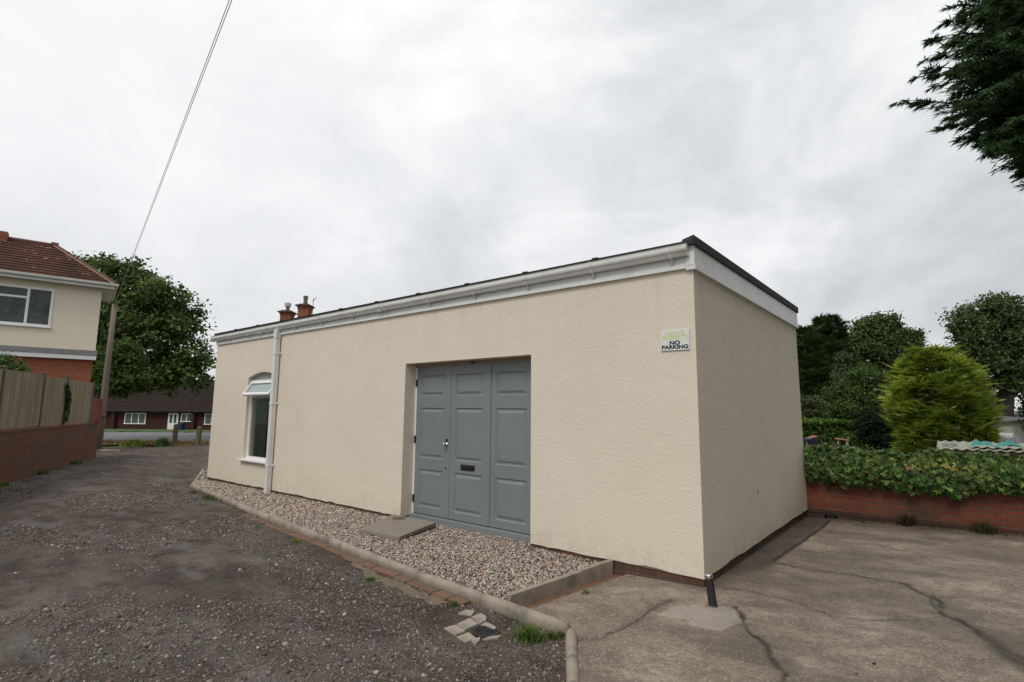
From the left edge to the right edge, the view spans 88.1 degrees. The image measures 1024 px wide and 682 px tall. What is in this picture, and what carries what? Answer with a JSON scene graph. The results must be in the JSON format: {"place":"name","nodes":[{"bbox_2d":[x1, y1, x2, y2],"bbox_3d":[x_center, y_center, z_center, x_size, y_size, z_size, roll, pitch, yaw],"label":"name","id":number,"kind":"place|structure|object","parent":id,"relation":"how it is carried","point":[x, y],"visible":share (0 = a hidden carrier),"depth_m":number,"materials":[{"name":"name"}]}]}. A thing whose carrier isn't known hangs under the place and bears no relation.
{"place":"outdoors","nodes":[
{"label":"outdoors","id":0,"kind":"place"},
{"bbox_2d":[103,438,209,445],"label":"verge grass","id":1,"kind":"structure","parent":0,"point":[152,441],"depth_m":33.93,"materials":[{"name":"green plant"}]},
{"bbox_2d":[103,439,209,440],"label":"pavement","id":2,"kind":"structure","parent":0,"point":[149,439],"depth_m":38.39,"materials":[{"name":"grey concrete"}]},
{"bbox_2d":[103,431,210,439],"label":"road","id":3,"kind":"structure","parent":0,"point":[153,435],"depth_m":44.54,"materials":[{"name":"grey asphalt"}]},
{"bbox_2d":[104,429,210,431],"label":"lawn","id":4,"kind":"structure","parent":0,"point":[163,430],"depth_m":53.92,"materials":[{"name":"green plant"}]},
{"bbox_2d":[0,445,565,681],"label":"lane","id":5,"kind":"structure","parent":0,"point":[86,476],"depth_m":4.79,"materials":[{"name":"grey asphalt"}]},
{"bbox_2d":[0,482,10,486],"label":"weed plant","id":6,"kind":"object","parent":5,"relation":"on","point":[2,484],"visible":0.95,"depth_m":10.99,"materials":[{"name":"green plant"}]},
{"bbox_2d":[37,469,49,474],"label":"weed plant","id":7,"kind":"object","parent":5,"relation":"on","point":[44,471],"visible":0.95,"depth_m":12.96,"materials":[{"name":"green plant"}]},
{"bbox_2d":[0,399,102,482],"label":"retaining wall","id":8,"kind":"structure","parent":5,"relation":"on","point":[26,452],"depth_m":13.27,"materials":[{"name":"brick"}]},
{"bbox_2d":[0,365,94,428],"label":"timber fence","id":9,"kind":"object","parent":8,"relation":"on","point":[28,399],"visible":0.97,"depth_m":12.87,"materials":[{"name":"brown wood"}]},
{"bbox_2d":[62,381,72,423],"bbox_3d":[-12.180,1.679,14.521,0.146,1.196,0.611,4,-8,-24],"label":"creeper","id":10,"kind":"object","parent":9,"relation":"attached to","point":[68,397],"visible":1,"depth_m":14.50,"materials":[{"name":"green plant"}]},
{"bbox_2d":[71,459,82,464],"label":"weed plant","id":11,"kind":"object","parent":5,"relation":"on","point":[79,461],"visible":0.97,"depth_m":15.21,"materials":[{"name":"green plant"}]},
{"bbox_2d":[190,485,201,490],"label":"kerb stone","id":12,"kind":"object","parent":5,"relation":"on","point":[195,487],"visible":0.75,"depth_m":10.72,"materials":[{"name":"concrete"}]},
{"bbox_2d":[200,488,212,493],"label":"kerb stone","id":13,"kind":"object","parent":5,"relation":"on","point":[206,491],"visible":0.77,"depth_m":10.25,"materials":[{"name":"concrete"}]},
{"bbox_2d":[202,493,216,499],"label":"grass tuft","id":14,"kind":"object","parent":5,"relation":"on","point":[207,497],"visible":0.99,"depth_m":9.47,"materials":[{"name":"green plant"}]},
{"bbox_2d":[210,492,223,499],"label":"kerb stone","id":15,"kind":"object","parent":5,"relation":"on","point":[218,496],"visible":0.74,"depth_m":9.65,"materials":[{"name":"concrete"}]},
{"bbox_2d":[222,496,238,504],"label":"kerb stone","id":16,"kind":"object","parent":5,"relation":"on","point":[229,500],"visible":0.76,"depth_m":9.12,"materials":[{"name":"concrete"}]},
{"bbox_2d":[235,503,252,512],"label":"kerb stone","id":17,"kind":"object","parent":5,"relation":"on","point":[241,506],"visible":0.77,"depth_m":8.55,"materials":[{"name":"concrete"}]},
{"bbox_2d":[250,509,271,520],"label":"kerb stone","id":18,"kind":"object","parent":5,"relation":"on","point":[264,516],"visible":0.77,"depth_m":7.98,"materials":[{"name":"concrete"}]},
{"bbox_2d":[269,516,292,529],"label":"kerb stone","id":19,"kind":"object","parent":5,"relation":"on","point":[283,523],"visible":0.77,"depth_m":7.46,"materials":[{"name":"concrete"}]},
{"bbox_2d":[0,445,565,681],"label":"lane chippings","id":20,"kind":"object","parent":5,"relation":"on","point":[194,636],"visible":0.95,"depth_m":4.07,"materials":[{"name":"grey gravel"}]},
{"bbox_2d":[290,524,329,543],"bbox_3d":[-2.631,2.535,6.889,1.020,0.165,0.087,-7,-10,44],"label":"kerb stone","id":21,"kind":"object","parent":5,"relation":"on","point":[307,532],"visible":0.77,"depth_m":6.84,"materials":[{"name":"concrete"}]},
{"bbox_2d":[217,504,469,605],"bbox_3d":[-2.776,2.567,6.856,6.674,0.105,0.131,-7,-10,44],"label":"brick edging","id":22,"kind":"object","parent":5,"relation":"on","point":[427,588],"visible":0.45,"depth_m":5.51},
{"bbox_2d":[326,537,373,561],"bbox_3d":[-1.887,2.446,6.154,0.087,0.165,1.053,8,-10,-44],"label":"kerb stone","id":23,"kind":"object","parent":5,"relation":"on","point":[349,548],"visible":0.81,"depth_m":6.09,"materials":[{"name":"concrete"}]},
{"bbox_2d":[363,575,378,582],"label":"grass tuft","id":24,"kind":"object","parent":5,"relation":"on","point":[369,579],"visible":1,"depth_m":5.15,"materials":[{"name":"green plant"}]},
{"bbox_2d":[342,557,447,604],"bbox_3d":[-1.306,2.332,5.224,0.208,0.021,1.998,8,-10,-44],"label":"mortar patch","id":25,"kind":"object","parent":5,"relation":"on","point":[369,572],"visible":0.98,"depth_m":5.01,"materials":[{"name":"concrete"}]},
{"bbox_2d":[371,554,419,579],"bbox_3d":[-1.212,2.364,5.476,0.086,0.162,0.841,8,-10,-44],"label":"kerb stone","id":26,"kind":"object","parent":5,"relation":"on","point":[397,567],"visible":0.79,"depth_m":5.42,"materials":[{"name":"concrete"}]},
{"bbox_2d":[193,466,600,599],"bbox_3d":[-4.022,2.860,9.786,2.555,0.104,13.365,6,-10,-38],"label":"gravel pebbles","id":27,"kind":"object","parent":5,"relation":"on","point":[298,511],"visible":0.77,"depth_m":6.18,"materials":[{"name":"beige gravel"}]},
{"bbox_2d":[359,514,435,539],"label":"paving slab","id":28,"kind":"structure","parent":27,"relation":"on","point":[396,527],"depth_m":6.92,"materials":[{"name":"beige concrete"}]},
{"bbox_2d":[416,571,482,604],"bbox_3d":[-0.581,2.292,4.868,0.888,0.163,0.086,-6,-10,43],"label":"kerb stone","id":29,"kind":"object","parent":5,"relation":"on","point":[471,595],"visible":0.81,"depth_m":4.81,"materials":[{"name":"concrete"}]},
{"bbox_2d":[447,600,456,607],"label":"grass tuft","id":30,"kind":"object","parent":5,"relation":"on","point":[453,604],"visible":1,"depth_m":4.49,"materials":[{"name":"green plant"}]},
{"bbox_2d":[444,625,464,636],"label":"paving block","id":31,"kind":"structure","parent":5,"relation":"on","point":[455,630],"depth_m":3.98,"materials":[{"name":"grey concrete"}]},
{"bbox_2d":[457,632,475,642],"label":"paving block","id":32,"kind":"structure","parent":5,"relation":"on","point":[467,637],"depth_m":3.89,"materials":[{"name":"grey concrete"}]},
{"bbox_2d":[458,610,474,616],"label":"paving block","id":33,"kind":"structure","parent":5,"relation":"on","point":[470,613],"depth_m":4.33,"materials":[{"name":"grey concrete"}]},
{"bbox_2d":[456,618,477,630],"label":"paving block","id":34,"kind":"structure","parent":5,"relation":"on","point":[467,624],"depth_m":4.12,"materials":[{"name":"grey concrete"}]},
{"bbox_2d":[471,637,480,645],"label":"paving block","id":35,"kind":"structure","parent":5,"relation":"on","point":[475,641],"depth_m":3.81,"materials":[{"name":"grey concrete"}]},
{"bbox_2d":[472,613,485,624],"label":"paving block","id":36,"kind":"structure","parent":5,"relation":"on","point":[479,618],"depth_m":4.23,"materials":[{"name":"grey concrete"}]},
{"bbox_2d":[472,625,499,638],"bbox_3d":[-0.197,2.228,4.019,0.210,0.056,0.210,-6,-10,39],"label":"drain grate","id":37,"kind":"object","parent":5,"relation":"on","point":[482,631],"visible":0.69,"depth_m":4.01,"materials":[{"name":"metal"}]},
{"bbox_2d":[481,622,496,628],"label":"paving block","id":38,"kind":"structure","parent":5,"relation":"on","point":[488,625],"depth_m":4.12,"materials":[{"name":"grey concrete"}]},
{"bbox_2d":[482,635,500,640],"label":"paving block","id":39,"kind":"structure","parent":5,"relation":"on","point":[496,637],"depth_m":3.90,"materials":[{"name":"grey concrete"}]},
{"bbox_2d":[480,593,569,635],"bbox_3d":[0.083,2.214,4.247,0.909,0.163,0.087,-6,-10,43],"label":"kerb stone","id":40,"kind":"object","parent":5,"relation":"on","point":[520,613],"visible":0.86,"depth_m":4.20,"materials":[{"name":"concrete"}]},
{"bbox_2d":[507,621,545,645],"bbox_3d":[0.120,2.141,3.886,0.284,0.122,0.314,3,-8,-19],"label":"grass tuft","id":41,"kind":"object","parent":5,"relation":"on","point":[530,634],"visible":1,"depth_m":3.86,"materials":[{"name":"green plant"}]},
{"bbox_2d":[544,629,557,640],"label":"grass tuft","id":42,"kind":"object","parent":5,"relation":"on","point":[552,635],"visible":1,"depth_m":3.86,"materials":[{"name":"green plant"}]},
{"bbox_2d":[557,630,565,638],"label":"grass tuft","id":43,"kind":"object","parent":5,"relation":"on","point":[560,634],"visible":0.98,"depth_m":3.88,"materials":[{"name":"green plant"}]},
{"bbox_2d":[565,628,577,659],"bbox_3d":[0.412,2.155,3.672,0.086,0.162,0.419,0,-7,5],"label":"kerb stone","id":44,"kind":"object","parent":5,"relation":"on","point":[571,648],"visible":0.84,"depth_m":3.64,"materials":[{"name":"concrete"}]},
{"bbox_2d":[566,655,578,681],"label":"kerb stone","id":45,"kind":"object","parent":5,"relation":"on","point":[572,668],"visible":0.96,"depth_m":3.27,"materials":[{"name":"concrete"}]},
{"bbox_2d":[102,431,898,460],"bbox_3d":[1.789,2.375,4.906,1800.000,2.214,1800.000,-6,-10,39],"label":"ground","id":46,"kind":"structure","parent":0,"point":[109,446],"depth_m":33.18,"materials":[{"name":"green plant"}]},
{"bbox_2d":[0,350,35,372],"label":"garden shrub","id":47,"kind":"object","parent":46,"relation":"on","point":[14,365],"visible":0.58,"depth_m":12.40,"materials":[{"name":"green plant"}]},
{"bbox_2d":[0,231,118,429],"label":"neighbour house","id":48,"kind":"structure","parent":46,"relation":"on","point":[53,295],"depth_m":19.47,"materials":[{"name":"paint"}]},
{"bbox_2d":[0,283,54,327],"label":"window","id":49,"kind":"structure","parent":48,"relation":"in","point":[26,306],"depth_m":18.96,"materials":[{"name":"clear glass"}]},
{"bbox_2d":[96,304,116,448],"bbox_3d":[-19.895,1.963,25.942,0.316,7.673,0.308,1,-7,-6],"label":"telegraph pole","id":50,"kind":"object","parent":46,"relation":"on","point":[106,378],"visible":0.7,"depth_m":25.89,"materials":[{"name":"wood"}]},
{"bbox_2d":[114,0,231,304],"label":"overhead cable","id":51,"kind":"object","parent":50,"relation":"attached to","point":[184,122],"visible":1,"depth_m":9.06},
{"bbox_2d":[90,333,158,404],"bbox_3d":[-23.160,3.091,31.199,4.267,7.097,3.151,-2,-8,18],"label":"broadleaf tree","id":52,"kind":"object","parent":46,"relation":"on","point":[128,371],"visible":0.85,"depth_m":31.05,"materials":[{"name":"green plant"}]},
{"bbox_2d":[68,251,217,422],"bbox_3d":[-27.591,0.321,37.732,15.257,14.280,6.867,-2,-8,19],"label":"broadleaf tree","id":53,"kind":"object","parent":46,"relation":"on","point":[149,294],"visible":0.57,"depth_m":36.73,"materials":[{"name":"green plant"}]},
{"bbox_2d":[104,380,214,429],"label":"bungalow","id":54,"kind":"object","parent":46,"relation":"on","point":[159,411],"visible":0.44,"depth_m":57.37,"materials":[{"name":"brick"}]},
{"bbox_2d":[123,413,145,423],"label":"window","id":55,"kind":"structure","parent":54,"relation":"in","point":[130,418],"depth_m":57.31,"materials":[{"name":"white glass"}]},
{"bbox_2d":[167,413,178,428],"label":"door","id":56,"kind":"structure","parent":54,"relation":"in","point":[172,417],"depth_m":57.29,"materials":[{"name":"white paint"}]},
{"bbox_2d":[180,413,191,421],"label":"window","id":57,"kind":"structure","parent":54,"relation":"in","point":[185,417],"depth_m":57.34,"materials":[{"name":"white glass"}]},
{"bbox_2d":[203,413,211,424],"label":"window","id":58,"kind":"structure","parent":54,"relation":"in","point":[208,416],"depth_m":57.31,"materials":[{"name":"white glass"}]},
{"bbox_2d":[178,422,185,429],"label":"wheelie bin","id":59,"kind":"object","parent":46,"relation":"on","point":[181,425],"visible":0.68,"depth_m":55.68,"materials":[{"name":"blue plastic"}]},
{"bbox_2d":[277,296,315,319],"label":"chimney house","id":60,"kind":"structure","parent":46,"relation":"on","point":[304,308],"depth_m":40.69,"materials":[{"name":"brick"}]},
{"bbox_2d":[207,235,807,587],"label":"rendered outbuilding","id":61,"kind":"structure","parent":46,"relation":"on","point":[573,409],"depth_m":6.70,"materials":[{"name":"paint"}]},
{"bbox_2d":[238,372,271,463],"bbox_3d":[-5.067,1.523,10.684,1.310,1.799,0.320,-6,-10,39],"label":"window","id":62,"kind":"structure","parent":61,"relation":"in","point":[259,388],"depth_m":10.93,"materials":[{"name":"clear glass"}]},
{"bbox_2d":[409,357,530,542],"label":"panelled doors","id":63,"kind":"structure","parent":61,"relation":"in","point":[472,449],"depth_m":7.18,"materials":[{"name":"grey paint"}]},
{"bbox_2d":[660,329,689,350],"bbox_3d":[1.645,-0.010,5.345,0.300,0.210,0.020,-5,-9,39],"label":"no parking sign","id":64,"kind":"object","parent":61,"relation":"attached to","point":[677,339],"visible":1,"depth_m":5.33,"materials":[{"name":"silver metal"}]},
{"bbox_2d":[506,570,580,606],"bbox_3d":[0.308,2.309,4.787,0.964,0.255,0.056,8,-10,-44],"label":"kerb stone","id":65,"kind":"object","parent":46,"relation":"on","point":[540,591],"visible":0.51,"depth_m":4.75,"materials":[{"name":"concrete"}]},
{"bbox_2d":[577,559,612,585],"bbox_3d":[0.842,2.379,5.316,0.056,0.262,0.535,-7,-10,45],"label":"kerb stone","id":66,"kind":"object","parent":46,"relation":"on","point":[595,572],"visible":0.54,"depth_m":5.29,"materials":[{"name":"concrete"}]},
{"bbox_2d":[804,435,817,448],"bbox_3d":[6.944,2.536,12.283,0.243,0.690,0.234,0,-7,0],"label":"garden sack barrow","id":67,"kind":"object","parent":46,"relation":"on","point":[812,440],"visible":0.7,"depth_m":12.21,"materials":[{"name":"blue plastic"}]},
{"bbox_2d":[800,394,828,418],"bbox_3d":[15.130,4.612,26.604,1.907,4.149,2.081,-6,-10,39],"label":"round shrub","id":68,"kind":"object","parent":46,"relation":"on","point":[810,408],"visible":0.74,"depth_m":26.48,"materials":[{"name":"green plant"}]},
{"bbox_2d":[796,323,838,426],"bbox_3d":[20.235,2.672,35.959,4.504,8.189,4.488,-6,-10,39],"label":"dark conifer","id":69,"kind":"object","parent":46,"relation":"on","point":[811,343],"visible":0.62,"depth_m":35.26,"materials":[{"name":"green plant"}]},
{"bbox_2d":[801,312,844,401],"bbox_3d":[22.477,2.283,37.964,4.478,8.663,3.853,-6,-10,39],"label":"dark conifer","id":70,"kind":"object","parent":46,"relation":"on","point":[815,320],"visible":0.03,"depth_m":38.10,"materials":[{"name":"green plant"}]},
{"bbox_2d":[802,416,873,460],"bbox_3d":[11.457,4.386,21.379,8.321,2.724,1.089,3,-8,-18],"label":"hedge","id":71,"kind":"object","parent":46,"relation":"on","point":[823,430],"visible":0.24,"depth_m":21.70,"materials":[{"name":"green plant"}]},
{"bbox_2d":[814,312,861,402],"bbox_3d":[22.753,2.273,37.060,4.216,8.632,4.440,-1,-8,14],"label":"dark conifer","id":72,"kind":"object","parent":46,"relation":"on","point":[839,330],"visible":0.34,"depth_m":36.78,"materials":[{"name":"green plant"}]},
{"bbox_2d":[835,438,848,445],"bbox_3d":[7.700,2.515,12.287,0.334,0.532,0.060,0,-7,0],"label":"sawhorse","id":73,"kind":"object","parent":46,"relation":"on","point":[847,440],"visible":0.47,"depth_m":12.29,"materials":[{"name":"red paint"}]},
{"bbox_2d":[829,350,856,384],"bbox_3d":[18.735,3.607,29.712,1.404,6.271,1.288,0,-7,0],"label":"weeping tree","id":74,"kind":"object","parent":46,"relation":"on","point":[843,358],"visible":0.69,"depth_m":29.98,"materials":[{"name":"green plant"}]},
{"bbox_2d":[814,360,888,446],"bbox_3d":[15.258,3.497,22.876,3.728,5.461,2.642,2,-8,-11],"label":"round shrub","id":75,"kind":"object","parent":46,"relation":"on","point":[858,390],"visible":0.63,"depth_m":22.64,"materials":[{"name":"green plant"}]},
{"bbox_2d":[848,403,900,452],"bbox_3d":[13.594,3.966,19.136,2.540,3.515,1.860,0,-7,6],"label":"round shrub","id":76,"kind":"object","parent":46,"relation":"on","point":[873,423],"visible":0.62,"depth_m":19.05,"materials":[{"name":"green plant"}]},
{"bbox_2d":[847,309,930,399],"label":"broadleaf tree","id":77,"kind":"object","parent":46,"relation":"on","point":[879,339],"visible":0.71,"depth_m":45.65,"materials":[{"name":"green plant"}]},
{"bbox_2d":[804,459,1023,534],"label":"garden wall","id":78,"kind":"structure","parent":46,"relation":"on","point":[860,503],"depth_m":7.72,"materials":[{"name":"brick"}]},
{"bbox_2d":[803,442,1023,502],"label":"ivy","id":79,"kind":"object","parent":78,"relation":"attached to","point":[991,474],"visible":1,"depth_m":7.64,"materials":[{"name":"green plant"}]},
{"bbox_2d":[875,343,1010,465],"bbox_3d":[12.904,2.674,15.979,3.239,5.243,3.459,-6,-10,39],"label":"golden conifer","id":80,"kind":"object","parent":46,"relation":"on","point":[954,379],"visible":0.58,"depth_m":15.50,"materials":[{"name":"green plant"}]},
{"bbox_2d":[888,0,1023,192],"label":"overhanging cypress","id":81,"kind":"object","parent":46,"relation":"on","point":[993,67],"visible":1,"depth_m":9.02,"materials":[{"name":"green plant"}]},
{"bbox_2d":[935,290,1023,416],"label":"broadleaf tree","id":82,"kind":"object","parent":46,"relation":"on","point":[999,335],"visible":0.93,"depth_m":44.55,"materials":[{"name":"green plant"}]},
{"bbox_2d":[937,440,1023,465],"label":"corrugated shed","id":83,"kind":"structure","parent":46,"relation":"on","point":[962,446],"depth_m":9.48,"materials":[{"name":"grey metal"}]},
{"bbox_2d":[942,441,956,445],"bbox_3d":[8.113,1.899,9.827,0.220,0.085,0.100,-6,-10,39],"label":"metal box","id":84,"kind":"object","parent":83,"relation":"on","point":[946,443],"visible":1,"depth_m":9.79,"materials":[{"name":"metal"}]},
{"bbox_2d":[970,439,993,446],"bbox_3d":[8.411,1.824,9.476,0.315,0.125,0.460,-6,-10,39],"label":"tarpaulin","id":85,"kind":"object","parent":83,"relation":"on","point":[975,442],"visible":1,"depth_m":9.39,"materials":[{"name":"teal plastic"}]},
{"bbox_2d":[994,440,1023,447],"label":"tarpaulin","id":86,"kind":"object","parent":83,"relation":"on","point":[1007,443],"visible":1,"depth_m":9.17,"materials":[{"name":"teal plastic"}]},
{"bbox_2d":[953,416,1023,442],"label":"pale shed","id":87,"kind":"structure","parent":46,"relation":"on","point":[1013,426],"depth_m":26.68,"materials":[{"name":"grey wood"}]},
{"bbox_2d":[998,433,1019,443],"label":"slatted gate","id":88,"kind":"structure","parent":46,"relation":"on","point":[1015,439],"depth_m":21.67,"materials":[{"name":"white paint"}]},
{"bbox_2d":[1013,391,1023,431],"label":"round shrub","id":89,"kind":"object","parent":46,"relation":"on","point":[1020,409],"visible":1,"depth_m":26.03,"materials":[{"name":"green plant"}]},
{"bbox_2d":[0,0,1023,410],"label":"sky","id":90,"kind":"structure","parent":0,"point":[339,153],"materials":[{"name":"white"}]},
{"bbox_2d":[525,574,621,608],"bbox_3d":[0.546,2.337,4.928,1.622,0.022,0.329,8,-10,-44],"label":"soil strip","id":91,"kind":"object","parent":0,"point":[605,579],"visible":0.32,"depth_m":4.95,"materials":[{"name":"brown soil"}]},
{"bbox_2d":[531,516,1023,681],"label":"yard","id":92,"kind":"structure","parent":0,"point":[869,621],"depth_m":4.21,"materials":[{"name":"concrete"}]},
{"bbox_2d":[580,588,589,594],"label":"weed plant","id":93,"kind":"object","parent":92,"relation":"on","point":[586,591],"visible":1,"depth_m":4.79,"materials":[{"name":"green plant"}]},
{"bbox_2d":[705,573,717,607],"bbox_3d":[1.669,2.094,4.445,0.073,0.264,0.102,6,-9,-36],"label":"bollard","id":94,"kind":"object","parent":92,"relation":"on","point":[711,596],"visible":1,"depth_m":4.42,"materials":[{"name":"metal"}]},
{"bbox_2d":[589,521,1013,676],"bbox_3d":[3.731,2.063,3.434,6.092,0.189,9.053,-6,-10,39],"label":"yard grit","id":95,"kind":"object","parent":92,"relation":"on","point":[873,663],"visible":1,"depth_m":4.12,"materials":[{"name":"grey gravel"}]},
{"bbox_2d":[895,512,919,526],"bbox_3d":[5.754,2.576,7.688,0.416,0.230,0.464,-6,-10,39],"label":"weed plant","id":96,"kind":"object","parent":92,"relation":"on","point":[907,521],"visible":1,"depth_m":7.67,"materials":[{"name":"green plant"}]},
{"bbox_2d":[837,518,1022,536],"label":"leaf litter","id":97,"kind":"object","parent":92,"relation":"on","point":[931,527],"visible":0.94,"depth_m":7.49,"materials":[{"name":"brown plant"}]},
{"bbox_2d":[964,518,1002,535],"bbox_3d":[6.355,2.494,7.157,0.507,0.211,0.464,1,-7,-3],"label":"weed plant","id":98,"kind":"object","parent":92,"relation":"on","point":[984,527],"visible":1,"depth_m":7.11,"materials":[{"name":"green plant"}]},
{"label":"verge","id":99,"kind":"structure","parent":0,"visible":0},
{"bbox_2d":[118,438,148,446],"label":"weed plant","id":100,"kind":"object","parent":99,"relation":"on","point":[133,443],"visible":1,"depth_m":32.01,"materials":[{"name":"green plant"}]},
{"bbox_2d":[154,437,171,446],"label":"weed plant","id":101,"kind":"object","parent":99,"relation":"on","point":[162,442],"visible":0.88,"depth_m":31.49,"materials":[{"name":"green plant"}]},
{"bbox_2d":[172,424,178,444],"bbox_3d":[-20.983,5.963,32.982,0.200,1.593,0.200,2,-7,0],"label":"verge post","id":102,"kind":"object","parent":99,"relation":"on","point":[175,433],"visible":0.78,"depth_m":32.94,"materials":[{"name":"wood"}]},
{"bbox_2d":[195,426,201,444],"bbox_3d":[-18.175,5.646,30.707,0.200,1.378,0.200,2,-7,0],"label":"verge post","id":103,"kind":"object","parent":99,"relation":"on","point":[198,434],"visible":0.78,"depth_m":30.65,"materials":[{"name":"wood"}]}
]}

